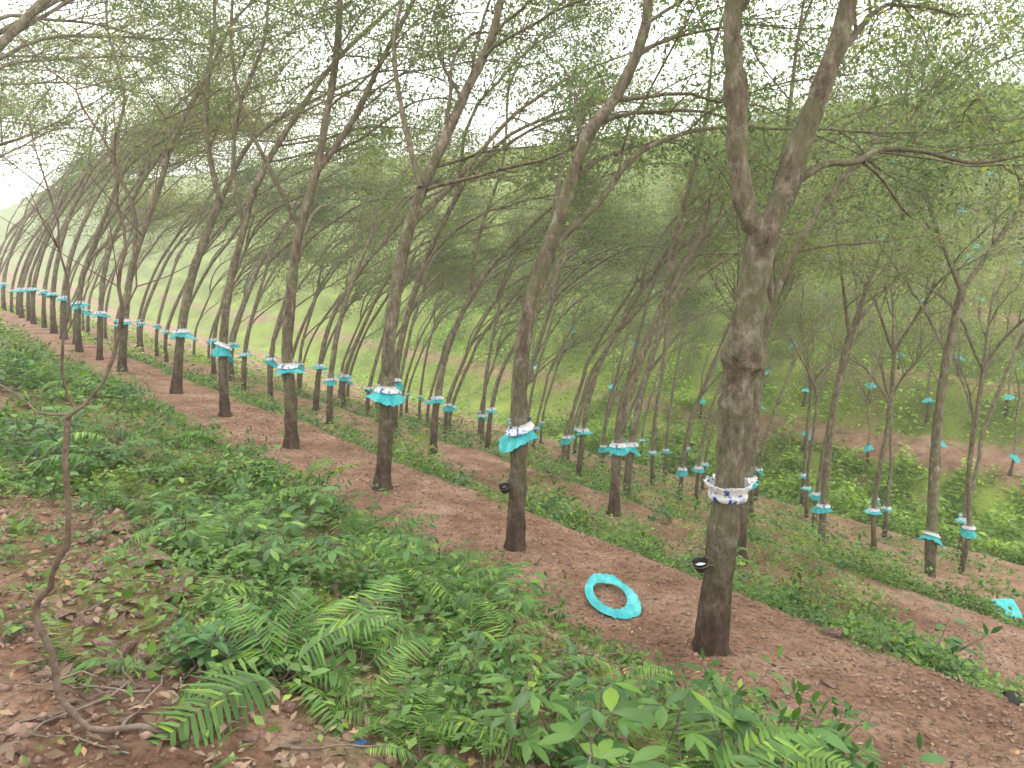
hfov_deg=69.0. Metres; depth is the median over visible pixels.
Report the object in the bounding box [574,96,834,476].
rubber tree
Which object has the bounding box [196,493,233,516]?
leafy shrub
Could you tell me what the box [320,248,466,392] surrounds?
rubber tree
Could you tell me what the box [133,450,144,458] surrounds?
leafy shrub
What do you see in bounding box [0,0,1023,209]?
sky
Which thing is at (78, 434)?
fern
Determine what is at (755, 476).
rubber tree
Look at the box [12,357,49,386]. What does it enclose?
leafy shrub
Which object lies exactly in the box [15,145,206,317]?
rubber tree
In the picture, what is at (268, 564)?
leafy shrub
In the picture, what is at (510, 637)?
fern
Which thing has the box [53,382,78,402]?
fern
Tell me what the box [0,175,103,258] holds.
rubber tree
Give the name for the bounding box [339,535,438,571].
fern
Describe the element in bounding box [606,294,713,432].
rubber tree
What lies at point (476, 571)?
fern
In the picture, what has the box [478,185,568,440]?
rubber tree
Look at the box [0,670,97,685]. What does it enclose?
fallen twig
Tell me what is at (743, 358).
rubber tree
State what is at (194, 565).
fern
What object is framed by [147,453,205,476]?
fern
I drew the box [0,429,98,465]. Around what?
fern
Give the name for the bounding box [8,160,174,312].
rubber tree
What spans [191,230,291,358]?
rubber tree
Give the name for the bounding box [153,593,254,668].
leafy shrub
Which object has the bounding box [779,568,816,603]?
weed clump
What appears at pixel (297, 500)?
fern
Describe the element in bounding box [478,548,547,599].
leafy shrub
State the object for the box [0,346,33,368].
leafy shrub
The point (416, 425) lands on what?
weed clump
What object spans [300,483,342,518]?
tree seedling
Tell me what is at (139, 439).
fern
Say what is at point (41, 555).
fern
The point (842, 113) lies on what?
rubber tree
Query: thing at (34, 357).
leafy shrub
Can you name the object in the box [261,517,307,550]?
tree seedling
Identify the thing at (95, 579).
rock
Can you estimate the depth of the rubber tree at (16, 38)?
22.63 m
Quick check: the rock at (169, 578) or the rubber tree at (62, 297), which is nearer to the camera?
the rock at (169, 578)
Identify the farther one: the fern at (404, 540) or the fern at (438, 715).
the fern at (404, 540)
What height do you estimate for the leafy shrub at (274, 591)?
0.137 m
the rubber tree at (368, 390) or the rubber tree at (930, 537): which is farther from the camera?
the rubber tree at (368, 390)
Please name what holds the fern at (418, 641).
on the ground at (954, 429)
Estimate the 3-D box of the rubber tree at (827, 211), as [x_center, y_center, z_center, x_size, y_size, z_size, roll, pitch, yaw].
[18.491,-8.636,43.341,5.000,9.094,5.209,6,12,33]
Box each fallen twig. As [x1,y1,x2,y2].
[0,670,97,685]
[0,680,160,728]
[0,725,130,754]
[25,681,129,738]
[31,592,93,609]
[60,561,126,576]
[60,680,107,693]
[75,579,160,586]
[76,595,122,613]
[78,683,151,693]
[96,706,247,713]
[113,646,134,683]
[114,673,162,735]
[126,562,154,582]
[131,604,239,625]
[138,642,147,679]
[175,663,197,695]
[204,564,263,585]
[276,743,385,749]
[342,678,403,720]
[483,711,505,767]
[517,647,574,700]
[557,646,639,676]
[559,649,632,654]
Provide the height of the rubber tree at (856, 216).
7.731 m
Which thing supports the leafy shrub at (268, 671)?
on the ground at (954, 429)
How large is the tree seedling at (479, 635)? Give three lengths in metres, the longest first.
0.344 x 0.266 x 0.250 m
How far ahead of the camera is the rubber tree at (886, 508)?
22.96 m
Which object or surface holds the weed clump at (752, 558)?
on the ground at (954, 429)
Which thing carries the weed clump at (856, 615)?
on the ground at (954, 429)
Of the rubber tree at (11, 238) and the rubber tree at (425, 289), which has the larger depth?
the rubber tree at (11, 238)
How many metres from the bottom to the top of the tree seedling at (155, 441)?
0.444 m
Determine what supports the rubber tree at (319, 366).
on the ground at (954, 429)
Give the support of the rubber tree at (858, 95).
on the ground at (954, 429)
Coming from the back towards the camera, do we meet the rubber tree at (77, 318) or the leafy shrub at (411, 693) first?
the rubber tree at (77, 318)
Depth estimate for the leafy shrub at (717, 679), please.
4.06 m
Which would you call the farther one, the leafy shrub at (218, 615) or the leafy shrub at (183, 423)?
the leafy shrub at (183, 423)
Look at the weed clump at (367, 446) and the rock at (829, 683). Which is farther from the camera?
the weed clump at (367, 446)
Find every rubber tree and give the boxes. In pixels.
[0,0,273,91]
[0,0,299,181]
[0,0,377,167]
[0,3,136,189]
[0,7,250,189]
[0,63,79,176]
[0,80,113,157]
[0,129,127,310]
[0,143,152,307]
[0,149,133,268]
[0,161,129,274]
[0,171,127,249]
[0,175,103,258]
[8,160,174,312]
[12,153,188,314]
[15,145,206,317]
[21,105,219,320]
[26,100,268,323]
[38,98,221,327]
[45,32,269,333]
[55,39,274,339]
[59,192,173,307]
[66,187,203,321]
[67,192,212,327]
[70,56,411,351]
[71,0,394,371]
[72,43,317,344]
[81,191,190,330]
[84,179,211,334]
[91,0,335,359]
[103,177,238,339]
[104,184,207,296]
[113,178,262,344]
[123,0,564,393]
[135,166,329,346]
[137,142,315,351]
[152,141,288,355]
[161,132,370,361]
[173,151,399,343]
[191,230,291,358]
[201,0,577,448]
[202,0,609,416]
[206,114,428,373]
[206,227,356,362]
[209,191,339,345]
[227,225,332,370]
[228,114,429,380]
[238,177,441,389]
[242,192,369,377]
[264,151,517,401]
[265,173,439,371]
[293,205,446,362]
[296,194,409,394]
[301,236,433,386]
[310,123,621,410]
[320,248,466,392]
[323,86,518,423]
[324,204,448,375]
[337,244,460,397]
[338,141,601,407]
[346,237,533,399]
[364,0,908,491]
[364,186,551,415]
[375,243,547,409]
[393,0,725,433]
[397,188,544,420]
[399,245,524,416]
[404,275,519,412]
[417,266,502,419]
[423,196,579,423]
[427,0,762,454]
[442,187,689,436]
[443,280,577,424]
[448,153,691,427]
[476,268,602,434]
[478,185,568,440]
[484,186,741,449]
[498,0,1023,551]
[500,18,663,353]
[504,287,576,382]
[506,251,697,421]
[527,186,743,388]
[527,224,675,450]
[532,247,657,450]
[538,290,647,442]
[559,187,758,466]
[561,219,612,343]
[565,144,631,258]
[566,252,729,462]
[573,258,713,453]
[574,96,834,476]
[585,0,1009,516]
[585,273,648,402]
[598,208,709,473]
[600,210,667,358]
[603,170,650,280]
[604,237,642,324]
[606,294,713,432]
[608,157,737,455]
[623,73,873,497]
[623,246,812,440]
[637,276,739,462]
[639,126,685,195]
[644,153,684,201]
[646,175,684,208]
[646,182,725,483]
[653,179,690,223]
[661,264,736,477]
[673,316,730,418]
[675,155,848,516]
[675,189,871,500]
[678,133,883,321]
[680,0,1023,543]
[685,112,724,183]
[685,272,854,467]
[691,0,1023,656]
[691,217,910,500]
[698,0,1023,565]
[700,279,825,490]
[715,262,835,407]
[722,267,797,418]
[724,277,805,387]
[748,0,1023,577]
[749,84,769,169]
[751,63,804,172]
[754,255,901,500]
[764,287,873,517]
[772,231,901,505]
[774,83,829,198]
[777,271,854,406]
[781,265,814,358]
[781,265,1006,537]
[784,188,1023,552]
[786,312,876,451]
[794,135,1019,533]
[795,159,870,306]
[803,146,872,262]
[806,139,868,279]
[814,315,900,463]
[819,109,861,215]
[819,237,879,326]
[821,82,872,143]
[826,199,1023,573]
[826,296,1016,525]
[828,185,900,296]
[831,65,889,156]
[839,142,892,248]
[840,243,921,404]
[842,79,893,171]
[846,77,911,220]
[859,229,948,369]
[862,156,912,259]
[867,48,928,172]
[868,256,1013,468]
[872,169,971,316]
[878,239,1010,422]
[885,255,1023,516]
[891,124,983,229]
[894,211,1023,376]
[895,44,970,158]
[899,100,963,213]
[903,34,987,182]
[910,129,966,239]
[911,38,999,155]
[925,74,1023,222]
[930,38,993,156]
[948,168,1023,314]
[955,236,1023,557]
[958,137,1022,257]
[962,136,1023,269]
[966,248,1023,417]
[970,215,1023,383]
[974,161,1023,280]
[981,68,1022,169]
[983,46,1023,190]
[983,73,1023,219]
[985,337,1023,475]
[992,295,1023,371]
[996,94,1023,154]
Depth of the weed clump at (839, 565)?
10.24 m
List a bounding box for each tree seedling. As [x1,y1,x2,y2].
[92,447,130,471]
[109,442,137,465]
[134,426,178,464]
[149,491,200,526]
[155,513,213,550]
[163,477,205,499]
[203,510,256,540]
[215,461,252,486]
[222,506,268,554]
[224,441,258,458]
[224,449,258,471]
[234,524,285,575]
[257,522,306,585]
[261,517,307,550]
[262,457,297,498]
[280,536,340,617]
[299,535,368,590]
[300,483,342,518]
[310,538,342,568]
[363,538,380,566]
[377,533,436,594]
[387,511,426,563]
[407,520,439,550]
[410,656,466,698]
[432,540,468,569]
[442,627,506,697]
[467,560,495,585]
[474,653,577,767]
[488,557,516,578]
[488,636,533,675]
[491,578,543,637]
[502,690,576,741]
[514,645,552,687]
[536,687,668,767]
[553,673,643,743]
[562,720,634,767]
[633,673,730,762]
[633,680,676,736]
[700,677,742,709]
[728,741,807,767]
[751,726,806,767]
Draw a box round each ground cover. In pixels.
[0,96,1023,565]
[0,315,1023,767]
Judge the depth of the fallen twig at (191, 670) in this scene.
2.78 m
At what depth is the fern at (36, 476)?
5.37 m
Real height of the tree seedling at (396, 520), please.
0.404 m
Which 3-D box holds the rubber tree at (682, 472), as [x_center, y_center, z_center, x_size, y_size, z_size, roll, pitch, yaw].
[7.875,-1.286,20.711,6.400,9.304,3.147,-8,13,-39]
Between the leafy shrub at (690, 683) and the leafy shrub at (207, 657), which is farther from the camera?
the leafy shrub at (690, 683)
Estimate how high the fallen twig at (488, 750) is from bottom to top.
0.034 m
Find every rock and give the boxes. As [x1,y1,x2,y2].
[29,670,60,683]
[30,624,52,642]
[45,715,58,724]
[48,657,69,669]
[54,608,75,620]
[70,615,100,628]
[77,557,102,572]
[89,573,101,582]
[92,637,104,647]
[96,641,117,656]
[100,572,109,577]
[103,680,132,691]
[107,522,131,533]
[109,603,130,615]
[110,690,118,700]
[111,652,151,671]
[117,639,136,658]
[126,544,170,567]
[131,611,144,618]
[132,572,141,578]
[137,685,151,689]
[150,626,156,632]
[155,602,167,613]
[157,686,167,691]
[158,567,202,584]
[158,626,174,640]
[160,642,187,654]
[161,605,179,623]
[161,696,174,705]
[162,574,192,601]
[163,669,182,679]
[187,614,209,625]
[189,723,207,735]
[218,632,237,648]
[242,733,256,745]
[284,670,302,680]
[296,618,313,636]
[350,686,371,698]
[818,626,843,637]
[822,680,836,687]
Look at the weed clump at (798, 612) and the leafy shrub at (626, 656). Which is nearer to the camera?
the leafy shrub at (626, 656)
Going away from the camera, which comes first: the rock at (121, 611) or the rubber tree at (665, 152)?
the rock at (121, 611)
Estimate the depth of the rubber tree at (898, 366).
36.09 m
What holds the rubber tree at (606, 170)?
on the ground at (954, 429)
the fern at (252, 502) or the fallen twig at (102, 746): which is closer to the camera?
the fallen twig at (102, 746)
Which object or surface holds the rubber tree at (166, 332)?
on the ground at (954, 429)
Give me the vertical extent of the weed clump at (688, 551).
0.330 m
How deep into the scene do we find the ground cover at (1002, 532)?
34.48 m
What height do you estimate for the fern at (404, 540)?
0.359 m
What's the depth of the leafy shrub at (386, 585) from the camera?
4.04 m
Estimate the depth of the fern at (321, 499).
5.96 m
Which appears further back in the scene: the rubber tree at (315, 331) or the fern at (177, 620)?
the rubber tree at (315, 331)
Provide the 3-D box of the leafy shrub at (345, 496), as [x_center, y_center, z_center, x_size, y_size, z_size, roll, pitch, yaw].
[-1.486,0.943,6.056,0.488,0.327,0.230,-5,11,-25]
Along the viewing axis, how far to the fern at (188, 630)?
3.03 m
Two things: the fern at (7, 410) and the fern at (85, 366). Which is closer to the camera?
the fern at (7, 410)
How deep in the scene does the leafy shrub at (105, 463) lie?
6.08 m
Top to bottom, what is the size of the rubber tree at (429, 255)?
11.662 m
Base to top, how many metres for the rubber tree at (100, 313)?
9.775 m
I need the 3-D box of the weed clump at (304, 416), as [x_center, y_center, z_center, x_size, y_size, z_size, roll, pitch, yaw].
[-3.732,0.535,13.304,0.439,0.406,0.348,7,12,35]
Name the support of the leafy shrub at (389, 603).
on the ground at (954, 429)
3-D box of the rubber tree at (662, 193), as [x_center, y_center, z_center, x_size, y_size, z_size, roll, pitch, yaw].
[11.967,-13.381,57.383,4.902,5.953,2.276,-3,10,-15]
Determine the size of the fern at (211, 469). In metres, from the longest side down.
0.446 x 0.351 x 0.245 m
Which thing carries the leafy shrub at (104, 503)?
on the ground at (954, 429)
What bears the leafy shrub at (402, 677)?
on the ground at (954, 429)
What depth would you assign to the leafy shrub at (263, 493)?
5.66 m
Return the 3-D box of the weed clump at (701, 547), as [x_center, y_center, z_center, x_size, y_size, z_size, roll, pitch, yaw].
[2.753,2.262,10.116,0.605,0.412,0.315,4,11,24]
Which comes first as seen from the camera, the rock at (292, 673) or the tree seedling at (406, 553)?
the rock at (292, 673)
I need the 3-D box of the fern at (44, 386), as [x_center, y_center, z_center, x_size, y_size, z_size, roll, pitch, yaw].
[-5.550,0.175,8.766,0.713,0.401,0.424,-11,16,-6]
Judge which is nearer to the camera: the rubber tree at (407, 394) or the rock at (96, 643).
the rock at (96, 643)
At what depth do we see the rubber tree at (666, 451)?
31.51 m
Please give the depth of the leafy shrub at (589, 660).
3.44 m
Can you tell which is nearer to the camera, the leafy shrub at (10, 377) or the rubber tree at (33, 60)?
the leafy shrub at (10, 377)
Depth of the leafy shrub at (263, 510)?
4.93 m
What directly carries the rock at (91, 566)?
on the ground at (954, 429)
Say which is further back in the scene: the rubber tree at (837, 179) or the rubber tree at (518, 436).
the rubber tree at (837, 179)
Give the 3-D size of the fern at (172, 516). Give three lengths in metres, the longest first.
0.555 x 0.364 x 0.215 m
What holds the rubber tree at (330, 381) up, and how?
on the ground at (954, 429)
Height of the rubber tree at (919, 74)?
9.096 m
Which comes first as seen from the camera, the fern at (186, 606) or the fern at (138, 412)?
the fern at (186, 606)
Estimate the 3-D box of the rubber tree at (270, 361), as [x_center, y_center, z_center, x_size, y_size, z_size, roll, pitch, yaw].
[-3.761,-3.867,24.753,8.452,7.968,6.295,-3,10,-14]
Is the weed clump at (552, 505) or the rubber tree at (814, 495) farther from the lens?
the rubber tree at (814, 495)
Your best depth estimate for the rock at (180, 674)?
2.79 m
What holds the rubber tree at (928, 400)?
on the ground at (954, 429)
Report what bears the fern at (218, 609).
on the ground at (954, 429)
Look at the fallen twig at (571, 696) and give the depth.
3.41 m
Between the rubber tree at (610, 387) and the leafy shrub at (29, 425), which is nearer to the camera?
the leafy shrub at (29, 425)
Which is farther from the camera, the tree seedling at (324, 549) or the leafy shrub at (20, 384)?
the leafy shrub at (20, 384)
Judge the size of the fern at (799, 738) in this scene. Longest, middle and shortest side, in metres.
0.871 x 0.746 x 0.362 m
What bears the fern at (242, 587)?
on the ground at (954, 429)
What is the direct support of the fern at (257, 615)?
on the ground at (954, 429)
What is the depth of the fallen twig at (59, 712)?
2.45 m
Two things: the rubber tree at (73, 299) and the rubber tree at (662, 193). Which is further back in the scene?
the rubber tree at (662, 193)
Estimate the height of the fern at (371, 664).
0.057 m
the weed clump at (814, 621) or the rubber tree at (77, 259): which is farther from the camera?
the rubber tree at (77, 259)
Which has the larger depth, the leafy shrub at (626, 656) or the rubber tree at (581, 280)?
the rubber tree at (581, 280)
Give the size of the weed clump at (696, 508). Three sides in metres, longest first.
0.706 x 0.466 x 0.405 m
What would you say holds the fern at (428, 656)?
on the ground at (954, 429)
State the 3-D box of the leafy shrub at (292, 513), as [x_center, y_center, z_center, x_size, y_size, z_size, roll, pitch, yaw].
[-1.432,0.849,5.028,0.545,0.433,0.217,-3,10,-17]
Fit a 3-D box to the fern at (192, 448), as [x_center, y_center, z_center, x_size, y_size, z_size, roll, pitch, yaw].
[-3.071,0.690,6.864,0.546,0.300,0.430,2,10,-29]
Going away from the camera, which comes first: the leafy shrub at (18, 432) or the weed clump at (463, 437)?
the leafy shrub at (18, 432)
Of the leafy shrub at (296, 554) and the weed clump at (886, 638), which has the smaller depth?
the leafy shrub at (296, 554)
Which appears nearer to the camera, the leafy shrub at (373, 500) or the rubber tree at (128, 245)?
the leafy shrub at (373, 500)
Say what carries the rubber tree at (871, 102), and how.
on the ground at (954, 429)
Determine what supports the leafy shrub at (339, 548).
on the ground at (954, 429)
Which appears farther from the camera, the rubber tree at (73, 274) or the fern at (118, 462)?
the rubber tree at (73, 274)
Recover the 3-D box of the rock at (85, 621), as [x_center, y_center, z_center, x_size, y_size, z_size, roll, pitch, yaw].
[-1.780,1.009,3.121,0.058,0.071,0.107,33,9,40]
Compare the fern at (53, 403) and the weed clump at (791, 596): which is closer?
the weed clump at (791, 596)
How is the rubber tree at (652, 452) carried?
on the ground at (954, 429)
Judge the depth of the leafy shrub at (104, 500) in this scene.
4.92 m
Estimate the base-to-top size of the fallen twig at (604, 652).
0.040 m
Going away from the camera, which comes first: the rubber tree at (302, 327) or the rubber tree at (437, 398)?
the rubber tree at (437, 398)
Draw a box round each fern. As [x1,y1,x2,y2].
[0,404,13,419]
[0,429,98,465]
[0,435,100,489]
[0,544,28,559]
[1,423,106,480]
[1,464,70,496]
[3,518,43,533]
[3,608,61,629]
[5,431,35,445]
[6,505,48,530]
[11,408,64,429]
[12,371,88,386]
[13,392,34,404]
[14,555,66,577]
[16,474,77,485]
[18,365,59,382]
[18,372,53,389]
[20,385,78,412]
[21,476,63,495]
[22,381,59,398]
[24,552,50,561]
[30,395,77,412]
[36,465,105,488]
[37,372,85,384]
[37,376,60,388]
[37,613,112,691]
[44,406,110,431]
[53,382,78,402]
[59,441,172,459]
[61,428,99,448]
[64,361,101,379]
[65,406,108,436]
[67,368,138,397]
[70,483,97,491]
[71,527,165,563]
[74,436,152,451]
[79,460,108,477]
[82,492,111,505]
[83,413,108,436]
[87,436,140,449]
[90,455,127,466]
[99,632,176,677]
[106,481,149,514]
[106,491,184,520]
[109,416,222,447]
[123,408,150,416]
[125,457,193,483]
[126,399,150,410]
[129,397,171,409]
[131,501,168,526]
[132,386,153,399]
[139,480,183,507]
[141,499,192,507]
[142,430,189,442]
[146,439,210,460]
[146,494,211,510]
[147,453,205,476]
[148,585,401,747]
[152,491,204,524]
[157,610,242,670]
[158,480,179,490]
[158,593,214,640]
[158,611,392,682]
[160,527,230,557]
[161,412,187,421]
[161,426,206,453]
[161,450,195,458]
[167,556,232,576]
[171,415,194,431]
[172,600,205,639]
[173,558,258,626]
[173,611,245,649]
[177,502,193,523]
[180,474,224,498]
[181,495,247,515]
[181,590,317,640]
[181,599,267,615]
[185,505,269,550]
[185,537,212,563]
[188,596,232,625]
[190,513,238,576]
[194,454,242,474]
[194,509,249,537]
[195,540,235,551]
[196,427,224,437]
[197,516,269,562]
[198,629,272,682]
[199,458,237,497]
[205,511,268,559]
[207,444,279,472]
[210,727,238,767]
[212,551,254,574]
[221,486,271,508]
[230,485,316,520]
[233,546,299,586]
[234,659,285,692]
[237,435,269,465]
[240,545,258,575]
[241,512,267,537]
[246,591,309,617]
[251,522,348,559]
[252,602,309,621]
[253,455,358,504]
[256,475,347,513]
[286,575,444,682]
[286,582,312,597]
[289,508,356,527]
[296,485,339,510]
[305,501,340,513]
[305,679,381,726]
[306,505,353,524]
[311,510,394,555]
[328,614,394,651]
[329,492,368,509]
[334,513,443,563]
[338,502,422,534]
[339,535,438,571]
[349,650,418,742]
[353,662,388,680]
[360,678,484,767]
[374,545,484,624]
[375,524,425,551]
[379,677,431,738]
[394,674,486,703]
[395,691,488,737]
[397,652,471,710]
[404,567,531,646]
[406,686,497,760]
[410,688,637,767]
[417,651,476,697]
[422,538,489,575]
[425,560,527,597]
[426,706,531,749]
[431,562,535,626]
[434,549,501,593]
[435,596,615,697]
[440,642,521,688]
[454,603,547,659]
[457,554,499,590]
[465,647,533,703]
[540,674,619,767]
[567,648,678,689]
[608,753,630,767]
[630,674,695,710]
[648,680,825,767]
[654,734,678,767]
[667,714,854,767]
[673,756,688,767]
[703,737,827,767]
[817,740,886,767]
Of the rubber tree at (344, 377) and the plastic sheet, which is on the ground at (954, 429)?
the rubber tree at (344, 377)
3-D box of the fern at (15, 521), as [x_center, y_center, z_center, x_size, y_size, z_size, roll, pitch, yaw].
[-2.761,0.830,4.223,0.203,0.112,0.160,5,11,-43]
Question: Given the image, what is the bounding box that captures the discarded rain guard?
[585,573,640,618]
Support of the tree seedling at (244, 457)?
on the ground at (954, 429)
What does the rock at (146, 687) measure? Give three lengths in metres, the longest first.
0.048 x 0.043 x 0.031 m
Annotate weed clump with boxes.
[159,358,172,374]
[208,380,218,389]
[256,395,281,410]
[298,405,314,422]
[311,409,320,426]
[362,431,376,452]
[393,425,405,439]
[396,434,421,456]
[407,414,421,431]
[455,429,476,445]
[455,464,474,486]
[525,481,544,512]
[537,505,563,520]
[538,455,565,477]
[539,481,576,517]
[562,461,581,480]
[633,496,655,508]
[650,513,658,520]
[657,498,671,522]
[669,544,699,567]
[678,539,697,567]
[685,499,711,519]
[686,539,747,573]
[686,541,751,574]
[694,534,706,556]
[734,555,761,584]
[773,588,802,614]
[777,584,801,607]
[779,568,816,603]
[789,601,808,617]
[801,608,826,621]
[804,601,841,626]
[806,611,825,624]
[813,611,830,626]
[814,557,824,575]
[817,600,841,620]
[834,557,852,568]
[837,622,852,638]
[844,607,877,632]
[852,614,893,651]
[879,608,951,664]
[881,594,1002,670]
[890,626,922,663]
[935,638,962,677]
[945,658,982,680]
[946,655,970,682]
[951,579,1000,610]
[965,655,983,686]
[969,675,986,688]
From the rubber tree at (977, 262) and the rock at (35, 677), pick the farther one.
the rubber tree at (977, 262)
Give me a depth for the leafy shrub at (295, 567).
4.17 m
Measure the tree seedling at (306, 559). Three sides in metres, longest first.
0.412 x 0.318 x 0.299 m
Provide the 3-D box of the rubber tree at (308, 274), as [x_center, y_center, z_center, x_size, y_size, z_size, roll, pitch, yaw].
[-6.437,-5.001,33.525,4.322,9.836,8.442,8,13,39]
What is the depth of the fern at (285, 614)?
3.49 m
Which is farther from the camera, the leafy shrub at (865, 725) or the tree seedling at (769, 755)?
the leafy shrub at (865, 725)
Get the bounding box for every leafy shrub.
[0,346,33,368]
[0,361,32,391]
[0,365,22,390]
[0,394,53,434]
[0,411,27,451]
[0,412,26,430]
[0,604,32,641]
[1,336,50,359]
[1,343,37,379]
[2,421,44,456]
[4,387,17,400]
[5,344,47,373]
[11,375,26,390]
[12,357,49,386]
[14,437,107,483]
[17,357,45,378]
[22,388,97,440]
[23,408,46,436]
[24,406,79,450]
[29,660,49,671]
[34,382,62,400]
[40,461,78,494]
[41,476,61,506]
[44,507,72,528]
[50,407,61,429]
[56,443,101,470]
[70,432,106,476]
[71,494,87,509]
[78,380,124,403]
[78,488,112,522]
[82,426,134,464]
[82,511,111,541]
[86,484,114,502]
[87,418,112,435]
[87,430,143,469]
[87,477,106,489]
[89,488,116,509]
[95,425,114,455]
[98,488,113,509]
[106,378,139,399]
[107,407,121,424]
[107,475,144,496]
[108,385,152,412]
[108,413,131,444]
[108,490,130,506]
[109,366,150,396]
[123,515,138,529]
[129,493,161,513]
[132,509,184,552]
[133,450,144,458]
[141,405,174,433]
[142,455,181,483]
[146,517,164,531]
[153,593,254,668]
[163,641,207,668]
[164,503,195,555]
[170,586,292,668]
[175,418,197,429]
[179,409,222,436]
[189,436,221,463]
[190,458,219,493]
[191,424,229,450]
[194,425,222,450]
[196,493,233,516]
[201,488,224,511]
[207,603,239,630]
[214,453,265,501]
[216,438,235,453]
[219,426,266,458]
[219,491,250,508]
[229,427,288,477]
[235,568,282,603]
[237,513,266,541]
[245,499,279,517]
[246,621,318,680]
[251,569,270,598]
[253,493,276,528]
[255,461,273,485]
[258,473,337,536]
[258,481,278,508]
[258,580,287,608]
[265,475,312,510]
[266,454,282,484]
[270,569,301,586]
[281,615,364,687]
[283,460,336,494]
[285,540,313,571]
[286,535,344,576]
[287,537,336,578]
[303,480,360,511]
[311,472,340,497]
[317,552,378,594]
[318,528,362,559]
[328,473,345,493]
[341,587,384,623]
[346,475,392,521]
[352,517,379,533]
[354,552,415,593]
[375,534,402,555]
[375,568,398,603]
[376,722,391,736]
[384,591,407,610]
[386,664,428,732]
[387,574,424,617]
[390,661,410,684]
[397,667,450,715]
[413,586,480,646]
[415,538,453,565]
[432,548,446,566]
[436,646,470,677]
[444,661,477,711]
[450,664,513,727]
[456,631,489,657]
[462,604,488,639]
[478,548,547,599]
[491,626,591,700]
[505,711,576,767]
[506,582,551,620]
[542,671,576,704]
[544,571,574,624]
[566,639,597,683]
[577,686,618,724]
[606,721,629,731]
[609,636,621,658]
[609,646,650,677]
[624,641,659,666]
[659,660,678,684]
[679,666,694,688]
[680,665,850,767]
[682,646,810,726]
[713,690,793,751]
[765,680,830,745]
[771,699,880,767]
[788,708,846,765]
[814,696,853,748]
[824,685,876,755]
[849,731,946,767]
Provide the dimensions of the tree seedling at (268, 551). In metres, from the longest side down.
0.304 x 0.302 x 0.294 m
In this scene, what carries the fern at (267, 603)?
on the ground at (954, 429)
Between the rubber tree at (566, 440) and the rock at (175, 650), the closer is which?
the rock at (175, 650)
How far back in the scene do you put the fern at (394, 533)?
6.26 m
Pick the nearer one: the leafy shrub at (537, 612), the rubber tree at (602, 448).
the leafy shrub at (537, 612)
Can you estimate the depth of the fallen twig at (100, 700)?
2.49 m
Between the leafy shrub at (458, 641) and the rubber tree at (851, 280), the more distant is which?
the rubber tree at (851, 280)
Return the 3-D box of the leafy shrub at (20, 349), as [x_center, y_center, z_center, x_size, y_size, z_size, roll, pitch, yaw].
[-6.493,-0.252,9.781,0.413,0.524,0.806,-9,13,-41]
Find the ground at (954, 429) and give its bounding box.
[0,83,1023,767]
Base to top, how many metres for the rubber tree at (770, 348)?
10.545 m
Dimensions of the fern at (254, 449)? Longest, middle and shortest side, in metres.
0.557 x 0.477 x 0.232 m
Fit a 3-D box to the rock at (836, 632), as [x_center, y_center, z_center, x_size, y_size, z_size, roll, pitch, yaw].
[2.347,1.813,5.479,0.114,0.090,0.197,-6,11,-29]
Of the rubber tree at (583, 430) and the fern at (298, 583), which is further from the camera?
the rubber tree at (583, 430)
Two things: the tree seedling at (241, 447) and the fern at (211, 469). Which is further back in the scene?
the tree seedling at (241, 447)
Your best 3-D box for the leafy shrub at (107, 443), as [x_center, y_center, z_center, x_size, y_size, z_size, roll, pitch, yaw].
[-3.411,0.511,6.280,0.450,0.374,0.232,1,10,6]
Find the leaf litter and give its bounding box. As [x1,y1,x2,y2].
[0,334,1023,767]
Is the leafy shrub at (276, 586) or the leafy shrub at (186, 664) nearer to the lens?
the leafy shrub at (186, 664)
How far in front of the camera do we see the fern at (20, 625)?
3.10 m
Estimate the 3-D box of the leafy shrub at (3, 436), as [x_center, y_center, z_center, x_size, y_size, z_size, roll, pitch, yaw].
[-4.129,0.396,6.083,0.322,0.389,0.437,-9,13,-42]
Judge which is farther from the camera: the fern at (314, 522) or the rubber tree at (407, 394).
the rubber tree at (407, 394)
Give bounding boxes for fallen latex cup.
[1002,690,1022,706]
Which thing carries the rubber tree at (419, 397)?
on the ground at (954, 429)
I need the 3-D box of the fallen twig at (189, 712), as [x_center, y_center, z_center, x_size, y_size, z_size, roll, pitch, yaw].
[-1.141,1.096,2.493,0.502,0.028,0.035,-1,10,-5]
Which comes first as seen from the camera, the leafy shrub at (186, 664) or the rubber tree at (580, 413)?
the leafy shrub at (186, 664)
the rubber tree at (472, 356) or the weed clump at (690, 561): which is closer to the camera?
the weed clump at (690, 561)
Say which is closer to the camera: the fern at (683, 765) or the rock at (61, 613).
the fern at (683, 765)
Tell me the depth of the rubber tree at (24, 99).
28.39 m
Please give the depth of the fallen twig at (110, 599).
3.28 m
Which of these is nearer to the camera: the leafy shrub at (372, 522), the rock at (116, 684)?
the rock at (116, 684)
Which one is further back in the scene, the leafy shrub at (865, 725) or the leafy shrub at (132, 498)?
the leafy shrub at (132, 498)
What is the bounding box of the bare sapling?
[0,6,237,733]
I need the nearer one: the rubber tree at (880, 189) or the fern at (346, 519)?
the fern at (346, 519)
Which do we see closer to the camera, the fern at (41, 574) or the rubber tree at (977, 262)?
the fern at (41, 574)
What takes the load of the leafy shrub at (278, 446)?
on the ground at (954, 429)
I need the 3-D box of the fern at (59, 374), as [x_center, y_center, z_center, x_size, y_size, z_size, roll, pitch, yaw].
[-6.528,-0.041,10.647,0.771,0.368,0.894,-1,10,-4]
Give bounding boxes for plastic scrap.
[355,739,366,744]
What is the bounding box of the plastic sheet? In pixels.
[991,598,1021,618]
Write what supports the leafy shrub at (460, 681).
on the ground at (954, 429)
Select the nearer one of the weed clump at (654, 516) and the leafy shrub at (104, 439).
the leafy shrub at (104, 439)

